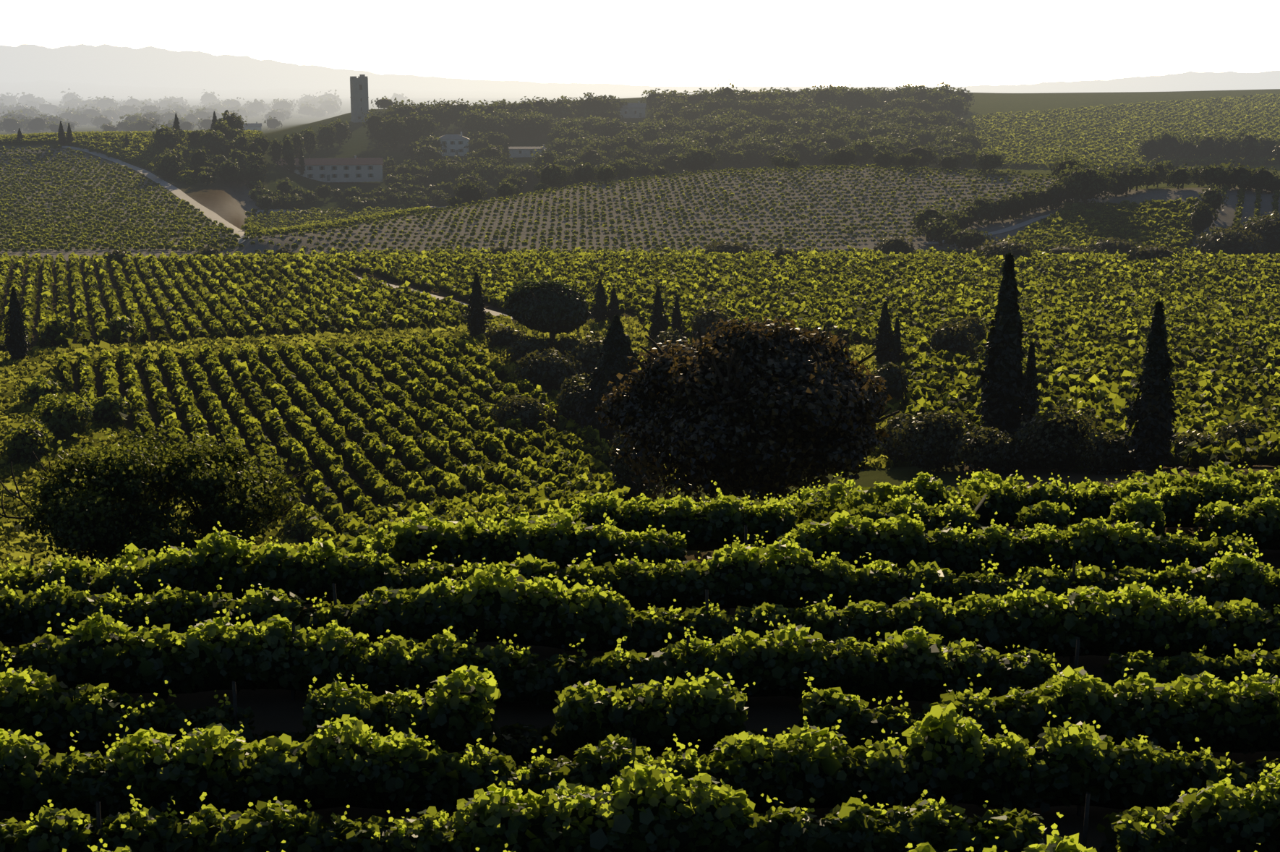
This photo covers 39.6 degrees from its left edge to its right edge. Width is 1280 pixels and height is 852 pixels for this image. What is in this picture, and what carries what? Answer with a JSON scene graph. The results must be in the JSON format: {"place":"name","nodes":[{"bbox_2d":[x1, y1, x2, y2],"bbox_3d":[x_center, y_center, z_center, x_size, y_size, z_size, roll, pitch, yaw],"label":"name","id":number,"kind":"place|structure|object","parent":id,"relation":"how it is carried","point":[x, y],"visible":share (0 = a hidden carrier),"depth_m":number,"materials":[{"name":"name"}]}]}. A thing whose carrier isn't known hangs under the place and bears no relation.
{"place":"outdoors","nodes":[
{"label":"outdoors","id":0,"kind":"place"},
{"bbox_2d":[61,146,250,244],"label":"dirt road","id":1,"kind":"structure","parent":0,"point":[208,213],"depth_m":545.53,"materials":[{"name":"beige soil"}]},
{"bbox_2d":[0,60,503,90],"bbox_3d":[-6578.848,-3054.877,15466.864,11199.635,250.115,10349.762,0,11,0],"label":"mountain","id":2,"kind":"structure","parent":0,"point":[109,73],"depth_m":14322.03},
{"bbox_2d":[0,80,577,98],"bbox_3d":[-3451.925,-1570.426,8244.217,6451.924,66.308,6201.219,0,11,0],"label":"mountain","id":3,"kind":"structure","parent":0,"point":[46,89],"depth_m":7325.41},
{"bbox_2d":[0,44,650,87],"bbox_3d":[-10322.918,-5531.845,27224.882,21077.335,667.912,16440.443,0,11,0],"label":"mountain","id":4,"kind":"structure","parent":0,"point":[208,64],"depth_m":26430.16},
{"bbox_2d":[245,198,496,214],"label":"valley path","id":5,"kind":"structure","parent":0,"point":[271,210],"depth_m":558.11,"materials":[{"name":"brown soil"}]},
{"bbox_2d":[355,276,512,318],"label":"path","id":6,"kind":"structure","parent":0,"point":[495,313],"depth_m":266.76,"materials":[{"name":"beige soil"}]},
{"bbox_2d":[0,86,1279,851],"bbox_3d":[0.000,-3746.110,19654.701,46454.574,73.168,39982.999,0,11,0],"label":"ground","id":7,"kind":"structure","parent":0,"point":[271,709],"depth_m":439.59,"materials":[{"name":"brown soil"}]},
{"bbox_2d":[2,286,32,359],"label":"cypress tree","id":8,"kind":"object","parent":7,"relation":"on","point":[16,342],"visible":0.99,"depth_m":200.36,"materials":[{"name":"green plant"}]},
{"bbox_2d":[15,128,23,140],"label":"cypress tree","id":9,"kind":"object","parent":7,"relation":"on","point":[19,135],"visible":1,"depth_m":650.93,"materials":[{"name":"green plant"}]},
{"bbox_2d":[57,120,66,145],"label":"cypress tree","id":10,"kind":"object","parent":7,"relation":"on","point":[61,139],"visible":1,"depth_m":644.45,"materials":[{"name":"green plant"}]},
{"bbox_2d":[65,122,73,145],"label":"cypress tree","id":11,"kind":"object","parent":7,"relation":"on","point":[69,137],"visible":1,"depth_m":644.74,"materials":[{"name":"green plant"}]},
{"bbox_2d":[124,133,130,145],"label":"cypress tree","id":12,"kind":"object","parent":7,"relation":"on","point":[126,142],"visible":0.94,"depth_m":641.55,"materials":[{"name":"green plant"}]},
{"bbox_2d":[0,350,310,575],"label":"verge grass","id":13,"kind":"structure","parent":7,"relation":"on","point":[24,372],"depth_m":143.61,"materials":[{"name":"green plant"}]},
{"bbox_2d":[0,419,317,566],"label":"bush","id":14,"kind":"object","parent":7,"relation":"on","point":[80,508],"visible":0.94,"depth_m":53.90,"materials":[{"name":"green plant"}]},
{"bbox_2d":[172,113,180,130],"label":"cypress tree","id":15,"kind":"object","parent":7,"relation":"on","point":[176,123],"visible":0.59,"depth_m":665.12,"materials":[{"name":"green plant"}]},
{"bbox_2d":[0,88,407,133],"bbox_3d":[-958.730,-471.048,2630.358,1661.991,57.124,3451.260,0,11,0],"label":"plain trees","id":16,"kind":"object","parent":7,"relation":"on","point":[24,113],"visible":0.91,"depth_m":2660.16,"materials":[{"name":"green plant"}]},
{"bbox_2d":[210,111,217,130],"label":"cypress tree","id":17,"kind":"object","parent":7,"relation":"on","point":[214,120],"visible":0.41,"depth_m":673.07,"materials":[{"name":"green plant"}]},
{"bbox_2d":[0,144,431,252],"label":"vineyard","id":18,"kind":"object","parent":7,"relation":"on","point":[253,228],"visible":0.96,"depth_m":493.62,"materials":[{"name":"green plant"}]},
{"bbox_2d":[2,312,483,542],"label":"bank shrubs","id":19,"kind":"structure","parent":7,"relation":"on","point":[60,417],"depth_m":153.36,"materials":[{"name":"green plant"}]},
{"bbox_2d":[242,121,261,130],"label":"white house","id":20,"kind":"structure","parent":7,"relation":"on","point":[257,126],"depth_m":1048.78,"materials":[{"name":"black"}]},
{"bbox_2d":[29,313,520,370],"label":"grass strip","id":21,"kind":"object","parent":7,"relation":"on","point":[352,337],"depth_m":213.51,"materials":[{"name":"green plant"}]},
{"bbox_2d":[287,143,296,173],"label":"cypress tree","id":22,"kind":"object","parent":7,"relation":"on","point":[291,168],"visible":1,"depth_m":636.71,"materials":[{"name":"green plant"}]},
{"bbox_2d":[298,148,305,175],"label":"cypress tree","id":23,"kind":"object","parent":7,"relation":"on","point":[301,162],"visible":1,"depth_m":641.96,"materials":[{"name":"green plant"}]},
{"bbox_2d":[271,155,383,182],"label":"long farmhouse","id":24,"kind":"object","parent":7,"relation":"on","point":[355,169],"visible":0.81,"depth_m":645.59,"materials":[{"name":"paint"}]},
{"bbox_2d":[56,332,630,547],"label":"vineyard","id":25,"kind":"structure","parent":7,"relation":"on","point":[364,516],"depth_m":155.64,"materials":[{"name":"green plant"}]},
{"bbox_2d":[350,74,368,122],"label":"tower","id":26,"kind":"structure","parent":7,"relation":"on","point":[359,97],"depth_m":843.92,"materials":[{"name":"stone"}]},
{"bbox_2d":[148,109,618,209],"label":"valley trees","id":27,"kind":"object","parent":7,"relation":"on","point":[223,138],"visible":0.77,"depth_m":601.16,"materials":[{"name":"green plant"}]},
{"bbox_2d":[436,131,469,156],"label":"cream house","id":28,"kind":"structure","parent":7,"relation":"on","point":[455,144],"depth_m":732.38,"materials":[{"name":"beige"}]},
{"bbox_2d":[464,271,493,337],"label":"cypress tree","id":29,"kind":"object","parent":7,"relation":"on","point":[476,322],"visible":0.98,"depth_m":218.16,"materials":[{"name":"green plant"}]},
{"bbox_2d":[502,141,509,159],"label":"cypress tree","id":30,"kind":"object","parent":7,"relation":"on","point":[507,150],"visible":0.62,"depth_m":719.30,"materials":[{"name":"green plant"}]},
{"bbox_2d":[508,144,551,157],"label":"house","id":31,"kind":"structure","parent":7,"relation":"on","point":[518,152],"depth_m":730.16,"materials":[{"name":"paint"}]},
{"bbox_2d":[504,275,589,347],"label":"stone pine tree","id":32,"kind":"object","parent":7,"relation":"on","point":[553,308],"visible":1,"depth_m":202.60,"materials":[{"name":"green plant"}]},
{"bbox_2d":[30,478,1090,846],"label":"vineyard posts","id":33,"kind":"object","parent":7,"relation":"on","point":[659,753],"visible":0.22,"depth_m":33.64,"materials":[{"name":"brown wood"}]},
{"bbox_2d":[589,279,609,322],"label":"cypress tree","id":34,"kind":"object","parent":7,"relation":"on","point":[599,308],"visible":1,"depth_m":235.74,"materials":[{"name":"green plant"}]},
{"bbox_2d":[0,129,1201,251],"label":"dense vines","id":35,"kind":"object","parent":7,"relation":"on","point":[1153,220],"visible":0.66,"depth_m":424.04,"materials":[{"name":"green plant"}]},
{"bbox_2d":[575,313,643,440],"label":"cypress tree","id":36,"kind":"object","parent":7,"relation":"on","point":[616,351],"visible":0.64,"depth_m":151.82,"materials":[{"name":"green plant"}]},
{"bbox_2d":[606,287,620,321],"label":"cypress tree","id":37,"kind":"object","parent":7,"relation":"on","point":[613,307],"visible":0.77,"depth_m":235.88,"materials":[{"name":"green plant"}]},
{"bbox_2d":[618,101,646,118],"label":"house","id":38,"kind":"structure","parent":7,"relation":"on","point":[633,110],"depth_m":867.04,"materials":[{"name":"paint"}]},
{"bbox_2d":[268,78,1005,204],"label":"ridge woodland trees","id":39,"kind":"object","parent":7,"relation":"on","point":[905,126],"visible":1,"depth_m":727.78,"materials":[{"name":"green plant"}]},
{"bbox_2d":[0,459,1279,851],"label":"vines","id":40,"kind":"object","parent":7,"relation":"on","point":[852,821],"depth_m":33.31,"materials":[{"name":"green plant"}]},
{"bbox_2d":[0,245,1279,473],"bbox_3d":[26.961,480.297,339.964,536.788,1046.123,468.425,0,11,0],"label":"vines","id":41,"kind":"object","parent":7,"relation":"on","point":[1218,310],"depth_m":254.93,"materials":[{"name":"green plant"}]},
{"bbox_2d":[647,285,668,340],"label":"cypress tree","id":42,"kind":"object","parent":7,"relation":"on","point":[658,320],"visible":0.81,"depth_m":213.88,"materials":[{"name":"green plant"}]},
{"bbox_2d":[669,295,684,336],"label":"cypress tree","id":43,"kind":"object","parent":7,"relation":"on","point":[677,322],"visible":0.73,"depth_m":216.38,"materials":[{"name":"green plant"}]},
{"bbox_2d":[105,210,1279,264],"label":"shrubs","id":44,"kind":"object","parent":7,"relation":"on","point":[1265,235],"visible":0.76,"depth_m":371.81,"materials":[{"name":"green plant"}]},
{"bbox_2d":[476,315,963,483],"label":"bushes","id":45,"kind":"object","parent":7,"relation":"on","point":[861,351],"depth_m":201.85,"materials":[{"name":"green plant"}]},
{"bbox_2d":[595,316,899,507],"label":"oak tree","id":46,"kind":"object","parent":7,"relation":"on","point":[735,408],"visible":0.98,"depth_m":70.08,"materials":[{"name":"green plant"}]},
{"bbox_2d":[250,163,1279,253],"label":"vines","id":47,"kind":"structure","parent":7,"relation":"on","point":[1241,192],"depth_m":462.90,"materials":[{"name":"green plant"}]},
{"bbox_2d":[483,302,1271,503],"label":"shrubs","id":48,"kind":"object","parent":7,"relation":"on","point":[927,441],"visible":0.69,"depth_m":121.25,"materials":[{"name":"green plant"}]},
{"bbox_2d":[871,300,894,364],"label":"cypress tree","id":49,"kind":"object","parent":7,"relation":"on","point":[884,336],"visible":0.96,"depth_m":187.95,"materials":[{"name":"green plant"}]},
{"bbox_2d":[888,316,903,363],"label":"cypress tree","id":50,"kind":"object","parent":7,"relation":"on","point":[897,351],"visible":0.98,"depth_m":187.74,"materials":[{"name":"green plant"}]},
{"bbox_2d":[975,252,1031,439],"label":"cypress tree","id":51,"kind":"object","parent":7,"relation":"on","point":[1004,399],"visible":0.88,"depth_m":126.97,"materials":[{"name":"green plant"}]},
{"bbox_2d":[1019,341,1041,437],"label":"cypress tree","id":52,"kind":"object","parent":7,"relation":"on","point":[1031,392],"visible":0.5,"depth_m":129.31,"materials":[{"name":"green plant"}]},
{"bbox_2d":[909,126,1279,253],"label":"hedge trees","id":53,"kind":"object","parent":7,"relation":"on","point":[1082,182],"visible":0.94,"depth_m":442.49,"materials":[{"name":"green plant"}]},
{"bbox_2d":[969,93,1279,169],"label":"vines","id":54,"kind":"object","parent":7,"relation":"on","point":[1109,136],"visible":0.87,"depth_m":793.61,"materials":[{"name":"green plant"}]},
{"bbox_2d":[1123,300,1181,475],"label":"cypress tree","id":55,"kind":"object","parent":7,"relation":"on","point":[1152,412],"visible":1,"depth_m":108.71,"materials":[{"name":"green plant"}]},
{"bbox_2d":[0,0,1279,86],"label":"sky","id":56,"kind":"structure","parent":0,"point":[649,43],"materials":[{"name":"white"}]},
{"bbox_2d":[923,213,1053,244],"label":"path","id":57,"kind":"structure","parent":0,"point":[1017,225],"depth_m":430.15,"materials":[{"name":"soil"}]},
{"bbox_2d":[733,83,1279,93],"bbox_3d":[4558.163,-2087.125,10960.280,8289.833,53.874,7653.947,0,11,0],"label":"mountain","id":58,"kind":"structure","parent":0,"point":[1078,88],"depth_m":10155.93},
{"bbox_2d":[962,70,1279,86],"bbox_3d":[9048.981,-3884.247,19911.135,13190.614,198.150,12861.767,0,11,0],"label":"hill","id":59,"kind":"structure","parent":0,"point":[1268,77],"depth_m":18799.48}
]}

